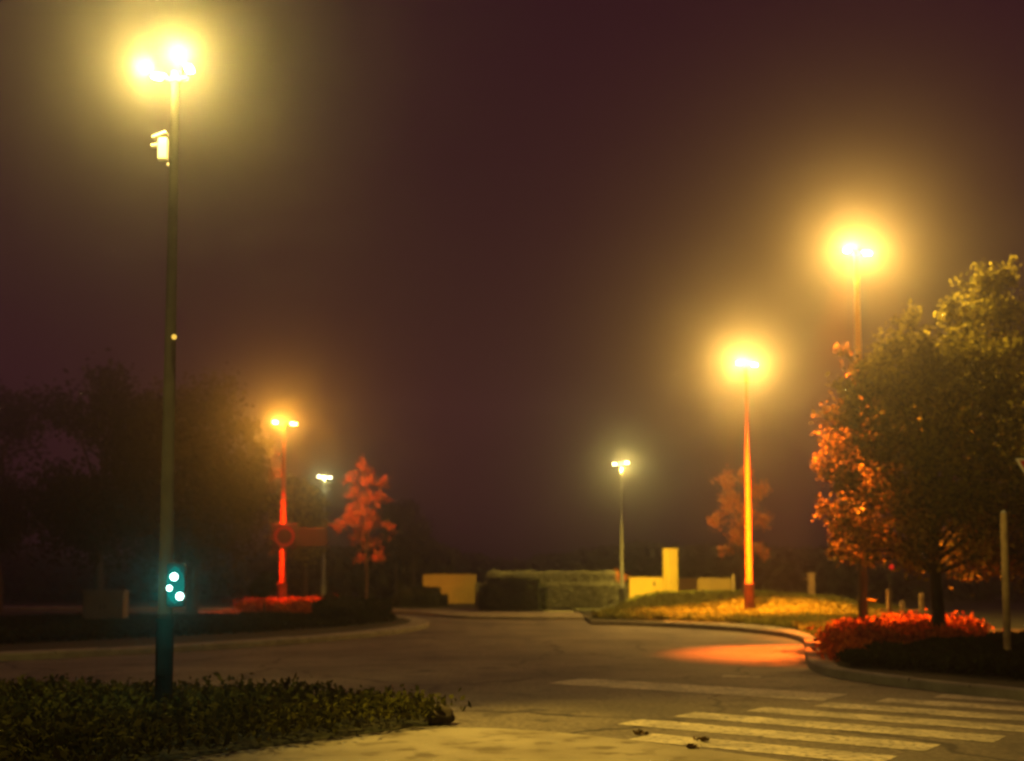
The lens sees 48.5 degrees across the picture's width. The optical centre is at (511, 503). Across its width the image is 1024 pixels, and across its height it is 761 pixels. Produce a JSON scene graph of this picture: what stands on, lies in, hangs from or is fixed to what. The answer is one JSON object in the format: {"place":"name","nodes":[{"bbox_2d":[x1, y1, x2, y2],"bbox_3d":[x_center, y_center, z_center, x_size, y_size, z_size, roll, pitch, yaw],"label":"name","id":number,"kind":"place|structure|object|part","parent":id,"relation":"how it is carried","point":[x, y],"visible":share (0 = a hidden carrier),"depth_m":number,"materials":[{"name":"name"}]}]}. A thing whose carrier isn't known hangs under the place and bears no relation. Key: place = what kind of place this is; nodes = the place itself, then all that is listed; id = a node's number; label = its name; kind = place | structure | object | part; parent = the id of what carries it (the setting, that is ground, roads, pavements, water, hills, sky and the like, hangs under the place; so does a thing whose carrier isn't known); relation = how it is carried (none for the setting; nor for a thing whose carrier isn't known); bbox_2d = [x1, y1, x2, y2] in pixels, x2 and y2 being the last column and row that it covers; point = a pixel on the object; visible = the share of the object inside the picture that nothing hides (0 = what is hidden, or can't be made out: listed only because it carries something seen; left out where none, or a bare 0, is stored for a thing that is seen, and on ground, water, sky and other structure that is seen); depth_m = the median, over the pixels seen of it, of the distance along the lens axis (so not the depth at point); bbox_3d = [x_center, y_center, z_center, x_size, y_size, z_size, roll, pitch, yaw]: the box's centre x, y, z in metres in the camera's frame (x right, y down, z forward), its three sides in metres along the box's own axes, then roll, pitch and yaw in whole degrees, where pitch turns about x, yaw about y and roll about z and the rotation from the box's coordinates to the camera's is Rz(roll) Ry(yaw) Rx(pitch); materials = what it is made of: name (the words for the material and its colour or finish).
{"place":"outdoors","nodes":[
{"label":"outdoors","id":0,"kind":"place"},
{"bbox_2d":[0,611,410,651],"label":"island","id":1,"kind":"structure","parent":0,"point":[65,643],"depth_m":25.90,"materials":[{"name":"grey concrete"}]},
{"bbox_2d":[0,374,60,611],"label":"broadleaf tree","id":2,"kind":"object","parent":1,"relation":"on","point":[15,416],"visible":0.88,"depth_m":42.31,"materials":[{"name":"green plant"}]},
{"bbox_2d":[81,590,129,618],"bbox_3d":[-11.462,2.932,32.082,1.220,0.990,0.500,0,-4,0],"label":"utility cabinet","id":3,"kind":"object","parent":1,"relation":"on","point":[103,604],"visible":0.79,"depth_m":31.88,"materials":[{"name":"paint"}]},
{"bbox_3d":[-11.742,2.913,31.865,0.520,0.800,0.045,0,-4,0],"label":"door","id":4,"kind":"part","parent":3,"relation":"part of","materials":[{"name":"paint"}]},
{"bbox_3d":[-11.182,2.913,31.865,0.520,0.800,0.045,0,-4,0],"label":"door","id":5,"kind":"part","parent":3,"relation":"part of","materials":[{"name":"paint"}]},
{"bbox_2d":[4,347,217,589],"bbox_3d":[-13.393,-0.812,38.116,6.584,9.193,5.660,1,-4,-21],"label":"broadleaf tree","id":6,"kind":"object","parent":1,"relation":"on","point":[66,503],"visible":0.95,"depth_m":37.35,"materials":[{"name":"green plant"}]},
{"bbox_2d":[109,362,286,612],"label":"broadleaf tree","id":7,"kind":"object","parent":1,"relation":"on","point":[239,485],"visible":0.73,"depth_m":41.68,"materials":[{"name":"green plant"}]},
{"bbox_2d":[0,611,397,643],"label":"ground cover","id":8,"kind":"object","parent":1,"relation":"on","point":[15,629],"visible":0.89,"depth_m":28.38,"materials":[{"name":"green plant"}]},
{"bbox_2d":[247,570,277,612],"bbox_3d":[-7.770,2.837,35.382,0.952,1.560,0.850,3,-5,-38],"label":"clipped shrub","id":9,"kind":"object","parent":1,"relation":"on","point":[262,584],"visible":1,"depth_m":35.27,"materials":[{"name":"green plant"}]},
{"bbox_2d":[224,594,335,612],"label":"red flowers","id":10,"kind":"object","parent":1,"relation":"on","point":[292,604],"visible":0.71,"depth_m":40.14,"materials":[{"name":"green plant"}]},
{"bbox_2d":[272,419,297,599],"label":"street lamp","id":11,"kind":"object","parent":1,"relation":"on","point":[282,588],"visible":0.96,"depth_m":46.02,"materials":[{"name":"metal"}]},
{"bbox_2d":[272,524,327,548],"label":"sign board","id":12,"kind":"object","parent":11,"relation":"attached to","point":[284,536],"visible":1,"depth_m":45.84,"materials":[{"name":"metal"}]},
{"bbox_2d":[309,594,394,623],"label":"shrubs","id":13,"kind":"object","parent":1,"relation":"on","point":[333,606],"visible":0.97,"depth_m":32.73,"materials":[{"name":"green plant"}]},
{"bbox_2d":[3,607,582,615],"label":"pavement","id":14,"kind":"structure","parent":0,"point":[471,613],"depth_m":42.72,"materials":[{"name":"grey concrete"}]},
{"bbox_2d":[327,454,395,598],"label":"autumn tree","id":15,"kind":"object","parent":14,"relation":"on","point":[363,535],"visible":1,"depth_m":49.93,"materials":[{"name":"red plant"}]},
{"bbox_2d":[423,574,476,602],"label":"garden wall","id":16,"kind":"structure","parent":0,"point":[458,588],"depth_m":59.85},
{"bbox_2d":[200,728,785,760],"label":"foreground pavement","id":17,"kind":"structure","parent":0,"point":[469,744],"depth_m":9.71,"materials":[{"name":"grey concrete"}]},
{"bbox_2d":[686,743,698,748],"bbox_3d":[1.559,2.087,9.777,0.136,0.074,0.113,0,-4,0],"label":"leaf clump","id":18,"kind":"object","parent":17,"relation":"on","point":[690,746],"visible":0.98,"depth_m":9.76,"materials":[{"name":"brown plant"}]},
{"bbox_2d":[0,609,1023,760],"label":"road","id":19,"kind":"structure","parent":0,"point":[504,673],"depth_m":16.99,"materials":[{"name":"grey asphalt"}]},
{"bbox_2d":[0,616,428,660],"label":"island kerb","id":20,"kind":"structure","parent":19,"relation":"on","point":[415,624],"depth_m":23.00,"materials":[{"name":"concrete"}]},
{"bbox_2d":[0,711,443,760],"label":"bed soil","id":21,"kind":"structure","parent":19,"relation":"on","point":[190,749],"depth_m":10.41,"materials":[{"name":"brown soil"}]},
{"bbox_2d":[151,63,195,705],"bbox_3d":[-3.629,-1.225,11.969,0.475,6.938,0.240,0,-4,0],"label":"street lamp","id":22,"kind":"object","parent":21,"relation":"on","point":[167,152],"visible":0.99,"depth_m":11.95,"materials":[{"name":"metal"}]},
{"bbox_2d":[166,562,186,606],"bbox_3d":[-3.444,0.832,11.680,0.200,0.460,0.316,1,-4,-12],"label":"traffic signal","id":23,"kind":"object","parent":22,"relation":"attached to","point":[176,586],"visible":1,"depth_m":11.60,"materials":[{"name":"metal"}]},
{"bbox_2d":[0,671,471,760],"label":"ground cover","id":24,"kind":"object","parent":21,"relation":"on","point":[50,716],"visible":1,"depth_m":10.41,"materials":[{"name":"green plant"}]},
{"bbox_2d":[424,703,454,723],"bbox_3d":[-0.727,2.107,11.458,0.313,0.198,0.252,0,-4,0],"label":"boulder","id":25,"kind":"object","parent":21,"relation":"on","point":[446,715],"visible":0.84,"depth_m":11.36,"materials":[{"name":"grey stone"}]},
{"bbox_2d":[3,608,590,619],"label":"kerb","id":26,"kind":"structure","parent":19,"relation":"on","point":[437,614],"depth_m":41.47,"materials":[{"name":"concrete"}]},
{"bbox_2d":[479,575,547,610],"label":"hedge","id":27,"kind":"object","parent":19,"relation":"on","point":[516,593],"visible":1,"depth_m":46.49,"materials":[{"name":"green plant"}]},
{"bbox_2d":[474,570,626,608],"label":"hedge","id":28,"kind":"object","parent":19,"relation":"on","point":[583,589],"visible":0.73,"depth_m":48.52,"materials":[{"name":"green plant"}]},
{"bbox_2d":[632,729,648,734],"bbox_3d":[1.203,2.135,10.645,0.148,0.068,0.117,0,-4,0],"label":"leaf clump","id":29,"kind":"object","parent":19,"relation":"on","point":[639,732],"visible":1,"depth_m":10.63,"materials":[{"name":"brown plant"}]},
{"bbox_2d":[552,678,846,700],"bbox_3d":[2.353,2.438,15.017,3.900,0.001,0.971,-2,-4,35],"label":"stop line","id":30,"kind":"object","parent":19,"relation":"on","point":[787,694],"visible":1,"depth_m":14.88,"materials":[{"name":"paint"}]},
{"bbox_2d":[722,675,760,677],"bbox_3d":[3.381,2.547,16.773,0.550,0.001,0.273,-1,-4,17],"label":"lane mark","id":31,"kind":"object","parent":19,"relation":"on","point":[742,676],"visible":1,"depth_m":16.78,"materials":[{"name":"paint"}]},
{"bbox_2d":[628,733,896,760],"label":"crossing stripe","id":32,"kind":"object","parent":19,"relation":"on","point":[777,749],"visible":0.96,"depth_m":9.82,"materials":[{"name":"paint"}]},
{"bbox_2d":[693,736,709,741],"bbox_3d":[1.708,2.115,10.230,0.118,0.055,0.124,3,-4,-35],"label":"leaf clump","id":33,"kind":"object","parent":32,"relation":"on","point":[703,738],"visible":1,"depth_m":10.22,"materials":[{"name":"brown plant"}]},
{"bbox_2d":[620,719,940,750],"bbox_3d":[2.428,2.171,10.752,3.025,0.001,0.522,-3,-4,36],"label":"crossing stripe","id":34,"kind":"object","parent":19,"relation":"on","point":[883,743],"visible":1,"depth_m":10.62,"materials":[{"name":"paint"}]},
{"bbox_2d":[590,620,1023,700],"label":"island kerb","id":35,"kind":"structure","parent":19,"relation":"on","point":[815,663],"depth_m":16.10,"materials":[{"name":"concrete"}]},
{"bbox_2d":[675,712,1004,741],"bbox_3d":[3.156,2.206,11.316,3.200,0.001,0.521,-3,-4,36],"label":"crossing stripe","id":36,"kind":"object","parent":19,"relation":"on","point":[876,729],"visible":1,"depth_m":11.17,"materials":[{"name":"paint"}]},
{"bbox_2d":[748,707,1023,731],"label":"crossing stripe","id":37,"kind":"object","parent":19,"relation":"on","point":[967,724],"visible":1,"depth_m":11.79,"materials":[{"name":"paint"}]},
{"bbox_2d":[815,702,1023,720],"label":"crossing stripe","id":38,"kind":"object","parent":19,"relation":"on","point":[930,711],"visible":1,"depth_m":12.48,"materials":[{"name":"paint"}]},
{"bbox_2d":[875,698,1023,710],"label":"crossing stripe","id":39,"kind":"object","parent":19,"relation":"on","point":[956,704],"visible":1,"depth_m":13.16,"materials":[{"name":"paint"}]},
{"bbox_2d":[935,694,1023,702],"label":"crossing stripe","id":40,"kind":"object","parent":19,"relation":"on","point":[953,696],"visible":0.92,"depth_m":13.79,"materials":[{"name":"paint"}]},
{"bbox_2d":[0,0,1023,596],"label":"sky","id":41,"kind":"structure","parent":0,"point":[498,256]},
{"bbox_2d":[3,597,1023,608],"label":"ground","id":42,"kind":"structure","parent":0,"point":[996,602],"depth_m":58.87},
{"bbox_2d":[261,471,335,597],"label":"broadleaf tree","id":43,"kind":"object","parent":42,"relation":"on","point":[304,497],"visible":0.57,"depth_m":56.69,"materials":[{"name":"green plant"}]},
{"bbox_2d":[314,558,315,597],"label":"post","id":44,"kind":"object","parent":42,"relation":"on","point":[315,581],"visible":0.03,"depth_m":59.83,"materials":[{"name":"metal"}]},
{"bbox_2d":[317,474,331,596],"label":"street lamp","id":45,"kind":"object","parent":42,"relation":"on","point":[323,589],"visible":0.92,"depth_m":61.83,"materials":[{"name":"metal"}]},
{"bbox_2d":[372,500,416,593],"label":"slender tree","id":46,"kind":"object","parent":42,"relation":"on","point":[389,513],"visible":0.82,"depth_m":63.88,"materials":[{"name":"green plant"}]},
{"bbox_2d":[396,498,438,586],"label":"slender tree","id":47,"kind":"object","parent":42,"relation":"on","point":[420,530],"visible":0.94,"depth_m":63.54,"materials":[{"name":"green plant"}]},
{"bbox_2d":[392,585,448,606],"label":"hedge","id":48,"kind":"object","parent":42,"relation":"on","point":[424,596],"visible":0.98,"depth_m":54.60,"materials":[{"name":"green plant"}]},
{"bbox_2d":[0,534,1023,601],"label":"wood","id":49,"kind":"object","parent":42,"relation":"on","point":[782,569],"visible":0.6,"depth_m":66.14,"materials":[{"name":"green plant"}]},
{"bbox_2d":[629,577,662,597],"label":"garden wall","id":50,"kind":"structure","parent":42,"relation":"on","point":[640,585],"depth_m":53.86,"materials":[{"name":"paint"}]},
{"bbox_2d":[662,548,677,590],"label":"wall pillar","id":51,"kind":"structure","parent":42,"relation":"on","point":[670,569],"depth_m":53.32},
{"bbox_2d":[732,574,734,589],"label":"bollard","id":52,"kind":"object","parent":42,"relation":"on","point":[733,581],"visible":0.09,"depth_m":50.28,"materials":[{"name":"grey concrete"}]},
{"bbox_2d":[613,570,628,582],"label":"clipped shrub","id":53,"kind":"object","parent":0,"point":[618,576],"visible":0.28,"depth_m":49.75,"materials":[{"name":"green plant"}]},
{"bbox_2d":[678,578,730,591],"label":"garden wall","id":54,"kind":"structure","parent":0,"point":[696,584],"depth_m":56.86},
{"bbox_2d":[573,608,1023,687],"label":"island","id":55,"kind":"structure","parent":0,"point":[992,617],"depth_m":17.42,"materials":[{"name":"grey concrete"}]},
{"bbox_2d":[613,461,628,602],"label":"street lamp","id":56,"kind":"object","parent":55,"relation":"on","point":[621,594],"visible":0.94,"depth_m":45.94,"materials":[{"name":"grey metal"}]},
{"bbox_2d":[705,462,773,592],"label":"autumn tree","id":57,"kind":"object","parent":55,"relation":"on","point":[726,483],"visible":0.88,"depth_m":42.92,"materials":[{"name":"orange plant"}]},
{"bbox_2d":[737,360,757,609],"bbox_3d":[8.025,-0.544,38.594,0.710,8.700,0.371,0,-4,0],"label":"street lamp","id":58,"kind":"object","parent":55,"relation":"on","point":[749,593],"visible":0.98,"depth_m":38.50,"materials":[{"name":"metal"}]},
{"bbox_2d":[591,589,910,637],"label":"grass","id":59,"kind":"structure","parent":55,"relation":"on","point":[799,611],"depth_m":38.13,"materials":[{"name":"green plant"}]},
{"bbox_2d":[664,621,838,666],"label":"curb","id":60,"kind":"structure","parent":55,"relation":"on","point":[829,662],"depth_m":29.63,"materials":[{"name":"grey concrete"}]},
{"bbox_2d":[589,605,984,620],"bbox_3d":[8.850,3.746,41.347,11.300,0.472,13.000,0,-4,0],"label":"grass mound","id":61,"kind":"object","parent":55,"relation":"on","point":[619,619],"depth_m":35.66,"materials":[{"name":"green plant"}]},
{"bbox_2d":[879,590,927,616],"bbox_3d":[12.439,3.198,36.204,1.550,0.933,0.170,0,-4,0],"label":"post fence","id":62,"kind":"object","parent":61,"relation":"on","point":[921,610],"visible":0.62,"depth_m":36.16,"materials":[{"name":"brown wood"}]},
{"bbox_2d":[803,573,815,594],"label":"bollard","id":63,"kind":"object","parent":55,"relation":"on","point":[811,583],"visible":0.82,"depth_m":43.68,"materials":[{"name":"brown concrete"}]},
{"bbox_2d":[843,247,875,618],"bbox_3d":[8.782,-1.671,28.620,0.710,9.707,0.321,0,-4,0],"label":"street lamp","id":64,"kind":"object","parent":55,"relation":"on","point":[863,599],"visible":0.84,"depth_m":28.74,"materials":[{"name":"grey metal"}]},
{"bbox_2d":[881,564,893,612],"bbox_3d":[11.200,2.661,33.845,0.400,1.710,0.170,0,-4,0],"label":"marker light","id":65,"kind":"object","parent":55,"relation":"on","point":[889,568],"visible":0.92,"depth_m":33.89,"materials":[{"name":"metal"}]},
{"bbox_2d":[806,609,1002,661],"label":"red flowers","id":66,"kind":"object","parent":55,"relation":"on","point":[848,633],"visible":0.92,"depth_m":21.89,"materials":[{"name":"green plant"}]},
{"bbox_2d":[808,254,1023,628],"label":"broadleaf tree","id":67,"kind":"object","parent":55,"relation":"on","point":[950,430],"visible":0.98,"depth_m":23.51,"materials":[{"name":"green plant"}]},
{"bbox_2d":[835,629,1023,679],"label":"ground cover","id":68,"kind":"object","parent":55,"relation":"on","point":[988,652],"visible":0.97,"depth_m":17.28,"materials":[{"name":"green plant"}]},
{"bbox_2d":[1000,510,1010,650],"bbox_3d":[7.846,1.316,18.079,0.220,2.429,0.220,0,-4,0],"label":"steel post","id":69,"kind":"object","parent":55,"relation":"on","point":[1005,580],"visible":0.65,"depth_m":18.04,"materials":[{"name":"grey metal"}]},
{"bbox_2d":[1015,458,1023,471],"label":"give way sign","id":70,"kind":"object","parent":55,"relation":"on","point":[1020,461],"visible":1,"depth_m":18.00,"materials":[{"name":"metal"}]}
]}

